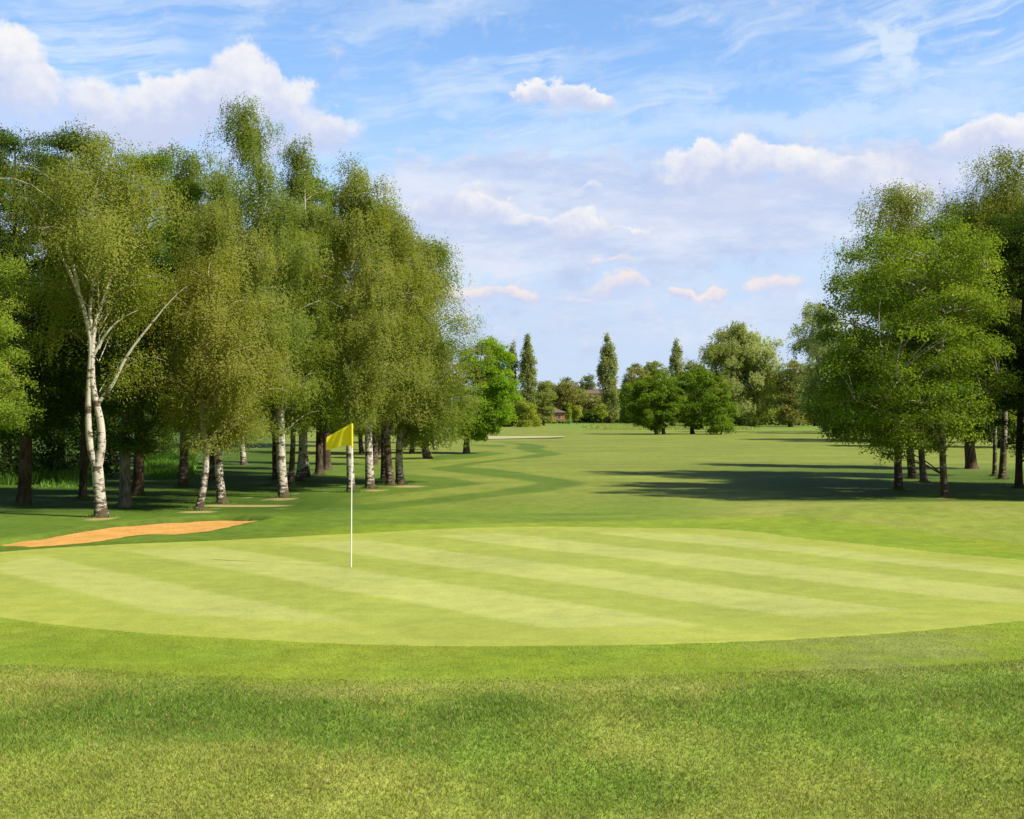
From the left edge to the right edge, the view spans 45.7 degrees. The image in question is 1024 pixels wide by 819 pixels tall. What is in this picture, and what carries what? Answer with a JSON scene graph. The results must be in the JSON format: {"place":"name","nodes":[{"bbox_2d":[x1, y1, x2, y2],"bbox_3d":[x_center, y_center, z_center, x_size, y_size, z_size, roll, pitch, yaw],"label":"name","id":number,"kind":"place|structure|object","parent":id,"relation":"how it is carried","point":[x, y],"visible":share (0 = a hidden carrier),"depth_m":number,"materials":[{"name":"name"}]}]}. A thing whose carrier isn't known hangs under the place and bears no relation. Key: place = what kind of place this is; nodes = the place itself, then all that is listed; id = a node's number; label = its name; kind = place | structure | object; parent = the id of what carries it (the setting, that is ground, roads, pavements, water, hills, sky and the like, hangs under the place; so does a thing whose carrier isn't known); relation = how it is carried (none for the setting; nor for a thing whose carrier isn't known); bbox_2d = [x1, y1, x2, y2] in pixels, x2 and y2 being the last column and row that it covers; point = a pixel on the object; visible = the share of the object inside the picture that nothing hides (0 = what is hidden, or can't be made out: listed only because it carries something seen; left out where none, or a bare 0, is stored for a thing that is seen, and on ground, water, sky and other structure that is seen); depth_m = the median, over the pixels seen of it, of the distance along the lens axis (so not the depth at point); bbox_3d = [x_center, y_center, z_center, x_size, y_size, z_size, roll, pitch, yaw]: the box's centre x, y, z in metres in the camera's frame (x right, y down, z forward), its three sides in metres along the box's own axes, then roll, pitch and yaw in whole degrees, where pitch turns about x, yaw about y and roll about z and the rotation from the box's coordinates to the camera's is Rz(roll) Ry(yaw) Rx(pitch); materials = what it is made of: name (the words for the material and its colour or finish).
{"place":"outdoors","nodes":[
{"label":"outdoors","id":0,"kind":"place"},
{"bbox_2d":[0,458,111,488],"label":"long grass","id":1,"kind":"structure","parent":0,"point":[69,478],"depth_m":39.02,"materials":[{"name":"green plant"}]},
{"bbox_2d":[144,449,198,478],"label":"long grass","id":2,"kind":"structure","parent":0,"point":[160,465],"depth_m":47.87,"materials":[{"name":"green plant"}]},
{"bbox_2d":[0,390,1023,818],"bbox_3d":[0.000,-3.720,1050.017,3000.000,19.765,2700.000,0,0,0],"label":"ground","id":3,"kind":"structure","parent":0,"point":[806,482],"depth_m":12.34,"materials":[{"name":"green plant"}]},
{"bbox_2d":[0,249,46,434],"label":"maple tree","id":4,"kind":"object","parent":3,"relation":"on","point":[7,412],"visible":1,"depth_m":25.16,"materials":[{"name":"green leaf"},{"name":"brown bark"}]},
{"bbox_2d":[1,252,62,462],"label":"broadleaf tree","id":5,"kind":"object","parent":3,"relation":"on","point":[24,326],"visible":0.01,"depth_m":48.08,"materials":[{"name":"green plant"}]},
{"bbox_2d":[0,418,72,478],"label":"shrub","id":6,"kind":"object","parent":3,"relation":"on","point":[8,446],"visible":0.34,"depth_m":39.93,"materials":[{"name":"green plant"}]},
{"bbox_2d":[0,122,112,505],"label":"broadleaf tree","id":7,"kind":"object","parent":3,"relation":"on","point":[54,388],"visible":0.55,"depth_m":30.05,"materials":[{"name":"green plant"}]},
{"bbox_2d":[8,402,104,473],"bbox_3d":[-15.483,1.100,41.308,3.123,2.914,2.544,0,0,0],"label":"shrub","id":8,"kind":"object","parent":3,"relation":"on","point":[63,444],"visible":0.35,"depth_m":40.72,"materials":[{"name":"green plant"}]},
{"bbox_2d":[14,254,131,462],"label":"broadleaf tree","id":9,"kind":"object","parent":3,"relation":"on","point":[58,403],"visible":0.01,"depth_m":52.29,"materials":[{"name":"green plant"}]},
{"bbox_2d":[9,120,170,498],"bbox_3d":[-11.392,-2.607,32.732,4.480,10.278,3.531,0,0,0],"label":"broadleaf tree","id":10,"kind":"object","parent":3,"relation":"on","point":[60,145],"visible":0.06,"depth_m":32.47,"materials":[{"name":"green plant"}]},
{"bbox_2d":[60,412,131,475],"bbox_3d":[-15.067,1.236,44.183,2.641,2.672,2.248,0,0,0],"label":"shrub","id":11,"kind":"object","parent":3,"relation":"on","point":[107,465],"visible":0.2,"depth_m":44.12,"materials":[{"name":"green plant"}]},
{"bbox_2d":[0,117,222,517],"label":"birch tree","id":12,"kind":"object","parent":3,"relation":"on","point":[111,214],"visible":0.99,"depth_m":26.64,"materials":[{"name":"green plant"}]},
{"bbox_2d":[52,267,172,465],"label":"broadleaf tree","id":13,"kind":"object","parent":3,"relation":"on","point":[106,415],"depth_m":51.75,"materials":[{"name":"green plant"}]},
{"bbox_2d":[2,521,253,546],"bbox_3d":[-7.261,2.378,23.360,2.506,0.152,5.814,0,0,36],"label":"sand bunker","id":14,"kind":"object","parent":3,"relation":"on","point":[121,532],"visible":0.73,"depth_m":23.68},
{"bbox_2d":[62,220,199,507],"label":"oak tree","id":15,"kind":"object","parent":3,"relation":"on","point":[126,444],"visible":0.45,"depth_m":29.24,"materials":[{"name":"green plant"}]},
{"bbox_2d":[131,422,179,459],"bbox_3d":[-16.954,1.482,57.763,2.517,2.149,2.636,0,0,-23],"label":"shrub","id":16,"kind":"object","parent":3,"relation":"on","point":[167,442],"visible":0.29,"depth_m":57.54,"materials":[{"name":"green plant"}]},
{"bbox_2d":[106,149,208,495],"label":"birch tree","id":17,"kind":"object","parent":3,"relation":"on","point":[137,487],"visible":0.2,"depth_m":33.61,"materials":[{"name":"green plant"}]},
{"bbox_2d":[145,295,188,451],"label":"broadleaf tree","id":18,"kind":"object","parent":3,"relation":"on","point":[157,424],"depth_m":60.41,"materials":[{"name":"green plant"}]},
{"bbox_2d":[140,138,243,486],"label":"birch tree","id":19,"kind":"object","parent":3,"relation":"on","point":[191,167],"visible":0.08,"depth_m":37.74,"materials":[{"name":"green plant"}]},
{"bbox_2d":[115,248,304,510],"bbox_3d":[-6.966,-0.720,28.602,4.286,6.460,3.070,0,0,0],"label":"birch tree","id":20,"kind":"object","parent":3,"relation":"on","point":[209,318],"visible":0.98,"depth_m":28.23,"materials":[{"name":"green plant"}]},
{"bbox_2d":[188,158,267,479],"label":"birch tree","id":21,"kind":"object","parent":3,"relation":"on","point":[211,475],"visible":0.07,"depth_m":41.02,"materials":[{"name":"green plant"}]},
{"bbox_2d":[148,191,308,503],"bbox_3d":[-7.157,-1.464,30.690,4.124,7.959,3.996,0,0,0],"label":"birch tree","id":22,"kind":"object","parent":3,"relation":"on","point":[213,239],"visible":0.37,"depth_m":30.18,"materials":[{"name":"green plant"}]},
{"bbox_2d":[238,283,271,464],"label":"birch tree","id":23,"kind":"object","parent":3,"relation":"on","point":[243,459],"depth_m":53.08,"materials":[{"name":"green plant"}]},
{"bbox_2d":[194,91,343,497],"bbox_3d":[-6.338,-3.032,32.905,4.314,11.110,3.430,0,0,17],"label":"birch tree","id":24,"kind":"object","parent":3,"relation":"on","point":[247,137],"visible":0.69,"depth_m":32.55,"materials":[{"name":"green plant"}]},
{"bbox_2d":[258,405,313,436],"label":"broadleaf tree","id":25,"kind":"object","parent":3,"relation":"on","point":[270,429],"visible":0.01,"depth_m":81.08,"materials":[{"name":"green plant"}]},
{"bbox_2d":[239,189,334,479],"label":"birch tree","id":26,"kind":"object","parent":3,"relation":"on","point":[274,457],"visible":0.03,"depth_m":41.30,"materials":[{"name":"green plant"}]},
{"bbox_2d":[247,225,336,486],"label":"birch tree","id":27,"kind":"object","parent":3,"relation":"on","point":[291,471],"visible":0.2,"depth_m":37.31,"materials":[{"name":"green plant"}]},
{"bbox_2d":[267,133,346,480],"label":"birch tree","id":28,"kind":"object","parent":3,"relation":"on","point":[301,178],"visible":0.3,"depth_m":40.29,"materials":[{"name":"green plant"}]},
{"bbox_2d":[299,174,347,474],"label":"broadleaf tree","id":29,"kind":"object","parent":3,"relation":"on","point":[319,468],"visible":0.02,"depth_m":44.61,"materials":[{"name":"green plant"}]},
{"bbox_2d":[304,204,342,476],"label":"birch tree","id":30,"kind":"object","parent":3,"relation":"on","point":[307,471],"visible":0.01,"depth_m":42.75,"materials":[{"name":"green plant"}]},
{"bbox_2d":[323,264,345,470],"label":"broadleaf tree","id":31,"kind":"object","parent":3,"relation":"on","point":[327,465],"visible":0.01,"depth_m":48.42,"materials":[{"name":"green plant"}]},
{"bbox_2d":[330,428,364,453],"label":"birch tree","id":32,"kind":"object","parent":3,"relation":"on","point":[360,443],"visible":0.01,"depth_m":69.06,"materials":[{"name":"brown plant"}]},
{"bbox_2d":[301,148,440,492],"bbox_3d":[-4.166,-2.521,35.201,4.112,10.105,3.778,0,0,0],"label":"birch tree","id":33,"kind":"object","parent":3,"relation":"on","point":[354,377],"visible":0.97,"depth_m":34.71,"materials":[{"name":"green plant"}]},
{"bbox_2d":[354,428,394,454],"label":"birch tree","id":34,"kind":"object","parent":3,"relation":"on","point":[379,444],"depth_m":67.12,"materials":[{"name":"brown plant"}]},
{"bbox_2d":[357,426,396,464],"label":"birch tree","id":35,"kind":"object","parent":3,"relation":"on","point":[375,449],"depth_m":53.70,"materials":[{"name":"grey plant"}]},
{"bbox_2d":[321,190,447,488],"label":"birch tree","id":36,"kind":"object","parent":3,"relation":"on","point":[369,477],"visible":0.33,"depth_m":36.62,"materials":[{"name":"green plant"}]},
{"bbox_2d":[345,264,456,479],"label":"birch tree","id":37,"kind":"object","parent":3,"relation":"on","point":[382,476],"visible":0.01,"depth_m":41.23,"materials":[{"name":"green plant"}]},
{"bbox_2d":[345,198,498,485],"bbox_3d":[-3.259,-2.121,38.423,4.811,9.341,4.476,0,0,-33],"label":"birch tree","id":38,"kind":"object","parent":3,"relation":"on","point":[388,431],"visible":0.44,"depth_m":38.00,"materials":[{"name":"green plant"}]},
{"bbox_2d":[406,417,442,453],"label":"birch tree","id":39,"kind":"object","parent":3,"relation":"on","point":[412,450],"visible":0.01,"depth_m":69.18,"materials":[{"name":"green plant"}]},
{"bbox_2d":[379,233,500,483],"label":"birch tree","id":40,"kind":"object","parent":3,"relation":"on","point":[406,438],"visible":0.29,"depth_m":39.10,"materials":[{"name":"green plant"}]},
{"bbox_2d":[421,328,475,458],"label":"birch tree","id":41,"kind":"object","parent":3,"relation":"on","point":[425,452],"visible":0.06,"depth_m":61.23,"materials":[{"name":"green plant"}]},
{"bbox_2d":[446,336,524,453],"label":"maple tree","id":42,"kind":"object","parent":3,"relation":"on","point":[497,404],"visible":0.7,"depth_m":68.14,"materials":[{"name":"green plant"}]},
{"bbox_2d":[483,335,498,421],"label":"poplar tree","id":43,"kind":"object","parent":3,"relation":"on","point":[489,350],"visible":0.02,"depth_m":305.74,"materials":[{"name":"green plant"}]},
{"bbox_2d":[497,399,520,426],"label":"shrub","id":44,"kind":"object","parent":3,"relation":"on","point":[510,424],"visible":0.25,"depth_m":201.64,"materials":[{"name":"green plant"}]},
{"bbox_2d":[0,526,1023,645],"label":"putting green","id":45,"kind":"object","parent":3,"relation":"on","point":[527,586],"visible":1,"depth_m":15.84,"materials":[{"name":"green plant"}]},
{"bbox_2d":[326,423,352,566],"bbox_3d":[-2.571,1.325,18.073,0.493,2.235,0.107,0,0,18],"label":"golf flagstick","id":46,"kind":"object","parent":45,"relation":"on","point":[342,436],"visible":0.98,"depth_m":18.05},
{"bbox_2d":[506,340,519,409],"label":"poplar tree","id":47,"kind":"object","parent":3,"relation":"on","point":[516,365],"visible":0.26,"depth_m":304.31,"materials":[{"name":"green plant"}]},
{"bbox_2d":[463,436,564,438],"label":"sand bunker","id":48,"kind":"object","parent":3,"relation":"on","point":[498,437],"visible":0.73,"depth_m":110.37},
{"bbox_2d":[6,472,1022,518],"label":"grass tufts","id":49,"kind":"object","parent":3,"relation":"on","point":[292,496],"visible":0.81,"depth_m":33.77,"materials":[{"name":"green plant"}]},
{"bbox_2d":[517,333,538,419],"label":"poplar tree","id":50,"kind":"object","parent":3,"relation":"on","point":[527,378],"visible":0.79,"depth_m":303.62,"materials":[{"name":"green plant"}]},
{"bbox_2d":[512,398,543,426],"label":"shrub","id":51,"kind":"object","parent":3,"relation":"on","point":[523,406],"visible":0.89,"depth_m":200.76,"materials":[{"name":"green plant"}]},
{"bbox_2d":[532,380,556,424],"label":"broadleaf tree","id":52,"kind":"object","parent":3,"relation":"on","point":[543,393],"visible":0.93,"depth_m":226.00,"materials":[{"name":"green plant"}]},
{"bbox_2d":[538,380,559,401],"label":"hill tree","id":53,"kind":"object","parent":3,"relation":"on","point":[553,386],"visible":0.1,"depth_m":444.21,"materials":[{"name":"green plant"}]},
{"bbox_2d":[536,408,565,418],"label":"brick house","id":54,"kind":"structure","parent":3,"relation":"on","point":[559,414],"depth_m":300.00,"materials":[{"name":"brick"}]},
{"bbox_2d":[541,419,571,422],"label":"hedge","id":55,"kind":"object","parent":3,"relation":"on","point":[561,421],"visible":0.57,"depth_m":270.89,"materials":[{"name":"green plant"}]},
{"bbox_2d":[546,389,566,416],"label":"broadleaf tree","id":56,"kind":"object","parent":3,"relation":"on","point":[562,403],"visible":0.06,"depth_m":336.71,"materials":[{"name":"green plant"}]},
{"bbox_2d":[555,377,577,398],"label":"hill tree","id":57,"kind":"object","parent":3,"relation":"on","point":[567,379],"visible":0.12,"depth_m":444.48,"materials":[{"name":"green plant"}]},
{"bbox_2d":[565,403,571,424],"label":"sapling","id":58,"kind":"object","parent":3,"relation":"on","point":[569,411],"visible":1,"depth_m":246.10,"materials":[{"name":"green plant"}]},
{"bbox_2d":[549,381,588,419],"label":"broadleaf tree","id":59,"kind":"object","parent":3,"relation":"on","point":[569,393],"visible":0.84,"depth_m":321.16,"materials":[{"name":"green plant"}]},
{"bbox_2d":[570,405,582,423],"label":"sapling","id":60,"kind":"object","parent":3,"relation":"on","point":[576,411],"visible":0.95,"depth_m":253.89,"materials":[{"name":"green plant"}]},
{"bbox_2d":[572,383,586,390],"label":"hill tree","id":61,"kind":"object","parent":3,"relation":"on","point":[581,387],"visible":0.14,"depth_m":443.69,"materials":[{"name":"green plant"}]},
{"bbox_2d":[572,389,590,420],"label":"broadleaf tree","id":62,"kind":"object","parent":3,"relation":"on","point":[579,391],"visible":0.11,"depth_m":337.28,"materials":[{"name":"green plant"}]},
{"bbox_2d":[577,373,600,390],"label":"hill tree","id":63,"kind":"object","parent":3,"relation":"on","point":[591,384],"visible":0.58,"depth_m":443.58,"materials":[{"name":"green plant"}]},
{"bbox_2d":[579,394,602,411],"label":"broadleaf tree","id":64,"kind":"object","parent":3,"relation":"on","point":[591,405],"visible":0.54,"depth_m":314.83,"materials":[{"name":"green plant"}]},
{"bbox_2d":[585,387,603,400],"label":"hill house","id":65,"kind":"structure","parent":3,"relation":"on","point":[593,391],"depth_m":440.31,"materials":[{"name":"tile"}]},
{"bbox_2d":[592,403,608,423],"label":"sapling","id":66,"kind":"object","parent":3,"relation":"on","point":[601,412],"visible":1,"depth_m":267.32,"materials":[{"name":"green plant"}]},
{"bbox_2d":[595,333,620,422],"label":"poplar tree","id":67,"kind":"object","parent":3,"relation":"on","point":[607,378],"visible":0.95,"depth_m":281.00,"materials":[{"name":"green plant"}]},
{"bbox_2d":[573,411,643,422],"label":"hedge","id":68,"kind":"object","parent":3,"relation":"on","point":[589,417],"visible":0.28,"depth_m":290.68,"materials":[{"name":"green plant"}]},
{"bbox_2d":[616,381,644,423],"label":"broadleaf tree","id":69,"kind":"object","parent":3,"relation":"on","point":[627,387],"visible":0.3,"depth_m":271.68,"materials":[{"name":"green plant"}]},
{"bbox_2d":[618,362,653,412],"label":"broadleaf tree","id":70,"kind":"object","parent":3,"relation":"on","point":[633,371],"visible":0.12,"depth_m":316.52,"materials":[{"name":"green plant"}]},
{"bbox_2d":[620,369,684,434],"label":"tree","id":71,"kind":"object","parent":3,"relation":"on","point":[649,412],"visible":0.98,"depth_m":130.54,"materials":[{"name":"green plant"}]},
{"bbox_2d":[635,360,670,415],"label":"broadleaf tree","id":72,"kind":"object","parent":3,"relation":"on","point":[654,364],"visible":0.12,"depth_m":329.31,"materials":[{"name":"green plant"}]},
{"bbox_2d":[668,337,685,421],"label":"poplar tree","id":73,"kind":"object","parent":3,"relation":"on","point":[674,359],"visible":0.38,"depth_m":303.48,"materials":[{"name":"green plant"}]},
{"bbox_2d":[682,361,706,412],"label":"broadleaf tree","id":74,"kind":"object","parent":3,"relation":"on","point":[686,368],"visible":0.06,"depth_m":328.74,"materials":[{"name":"green plant"}]},
{"bbox_2d":[660,365,740,433],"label":"tree","id":75,"kind":"object","parent":3,"relation":"on","point":[710,403],"visible":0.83,"depth_m":132.26,"materials":[{"name":"green plant"}]},
{"bbox_2d":[706,414,737,434],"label":"shrub","id":76,"kind":"object","parent":3,"relation":"on","point":[719,424],"visible":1,"depth_m":130.06,"materials":[{"name":"green plant"}]},
{"bbox_2d":[674,320,791,425],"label":"willow tree","id":77,"kind":"object","parent":3,"relation":"on","point":[740,357],"visible":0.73,"depth_m":205.82,"materials":[{"name":"green plant"}]},
{"bbox_2d":[738,412,758,426],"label":"shrub","id":78,"kind":"object","parent":3,"relation":"on","point":[744,419],"visible":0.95,"depth_m":198.17,"materials":[{"name":"green plant"}]},
{"bbox_2d":[696,408,818,424],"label":"hedge","id":79,"kind":"object","parent":3,"relation":"on","point":[762,421],"visible":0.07,"depth_m":230.75,"materials":[{"name":"green plant"}]},
{"bbox_2d":[768,359,808,426],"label":"broadleaf tree","id":80,"kind":"object","parent":3,"relation":"on","point":[787,413],"visible":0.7,"depth_m":201.74,"materials":[{"name":"green plant"}]},
{"bbox_2d":[799,364,822,425],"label":"broadleaf tree","id":81,"kind":"object","parent":3,"relation":"on","point":[809,414],"visible":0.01,"depth_m":212.11,"materials":[{"name":"green plant"}]},
{"bbox_2d":[780,299,855,431],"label":"willow tree","id":82,"kind":"object","parent":3,"relation":"on","point":[807,344],"visible":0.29,"depth_m":143.78,"materials":[{"name":"green plant"}]},
{"bbox_2d":[813,419,833,430],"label":"shrub","id":83,"kind":"object","parent":3,"relation":"on","point":[820,423],"visible":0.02,"depth_m":151.76,"materials":[{"name":"green plant"}]},
{"bbox_2d":[813,355,841,424],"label":"broadleaf tree","id":84,"kind":"object","parent":3,"relation":"on","point":[828,388],"visible":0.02,"depth_m":136.08,"materials":[{"name":"green plant"}]},
{"bbox_2d":[819,322,886,438],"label":"broadleaf tree","id":85,"kind":"object","parent":3,"relation":"on","point":[851,372],"visible":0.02,"depth_m":103.56,"materials":[{"name":"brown plant"}]},
{"bbox_2d":[788,226,960,489],"bbox_3d":[11.024,-1.388,35.859,5.005,7.829,4.819,0,0,0],"label":"maple tree","id":86,"kind":"object","parent":3,"relation":"on","point":[898,476],"visible":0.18,"depth_m":35.86,"materials":[{"name":"green plant"}]},
{"bbox_2d":[815,178,971,478],"bbox_3d":[13.363,-2.804,42.251,5.536,10.706,5.074,0,0,0],"label":"birch tree","id":87,"kind":"object","parent":3,"relation":"on","point":[905,207],"visible":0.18,"depth_m":41.97,"materials":[{"name":"green plant"}]},
{"bbox_2d":[805,220,1023,497],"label":"maple tree","id":88,"kind":"object","parent":3,"relation":"on","point":[855,396],"visible":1,"depth_m":32.09,"materials":[{"name":"green plant"}]},
{"bbox_2d":[878,206,999,482],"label":"birch tree","id":89,"kind":"object","parent":3,"relation":"on","point":[939,227],"visible":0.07,"depth_m":39.87,"materials":[{"name":"green plant"}]},
{"bbox_2d":[927,188,1021,475],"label":"birch tree","id":90,"kind":"object","parent":3,"relation":"on","point":[959,212],"visible":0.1,"depth_m":43.77,"materials":[{"name":"green plant"}]},
{"bbox_2d":[927,140,1023,479],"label":"birch tree","id":91,"kind":"object","parent":3,"relation":"on","point":[990,203],"visible":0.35,"depth_m":41.42,"materials":[{"name":"green plant"}]},
{"bbox_2d":[933,222,1020,468],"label":"broadleaf tree","id":92,"kind":"object","parent":3,"relation":"on","point":[970,457],"visible":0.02,"depth_m":49.65,"materials":[{"name":"green plant"}]},
{"bbox_2d":[946,341,1016,447],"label":"broadleaf tree","id":93,"kind":"object","parent":3,"relation":"on","point":[998,436],"visible":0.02,"depth_m":81.24,"materials":[{"name":"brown plant"}]},
{"bbox_2d":[962,207,1023,487],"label":"broadleaf tree","id":94,"kind":"object","parent":3,"relation":"on","point":[1018,365],"visible":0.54,"depth_m":36.63,"materials":[{"name":"green plant"}]},
{"bbox_2d":[994,203,1023,350],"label":"birch tree","id":95,"kind":"object","parent":3,"relation":"on","point":[1015,227],"visible":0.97,"depth_m":34.68,"materials":[{"name":"green plant"}]},
{"bbox_2d":[0,0,1023,389],"label":"sky","id":96,"kind":"structure","parent":0,"point":[645,174],"materials":[{"name":"blue"}]},
{"bbox_2d":[575,423,760,429],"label":"long grass","id":97,"kind":"structure","parent":0,"point":[609,426],"depth_m":180.23,"materials":[{"name":"green plant"}]}
]}

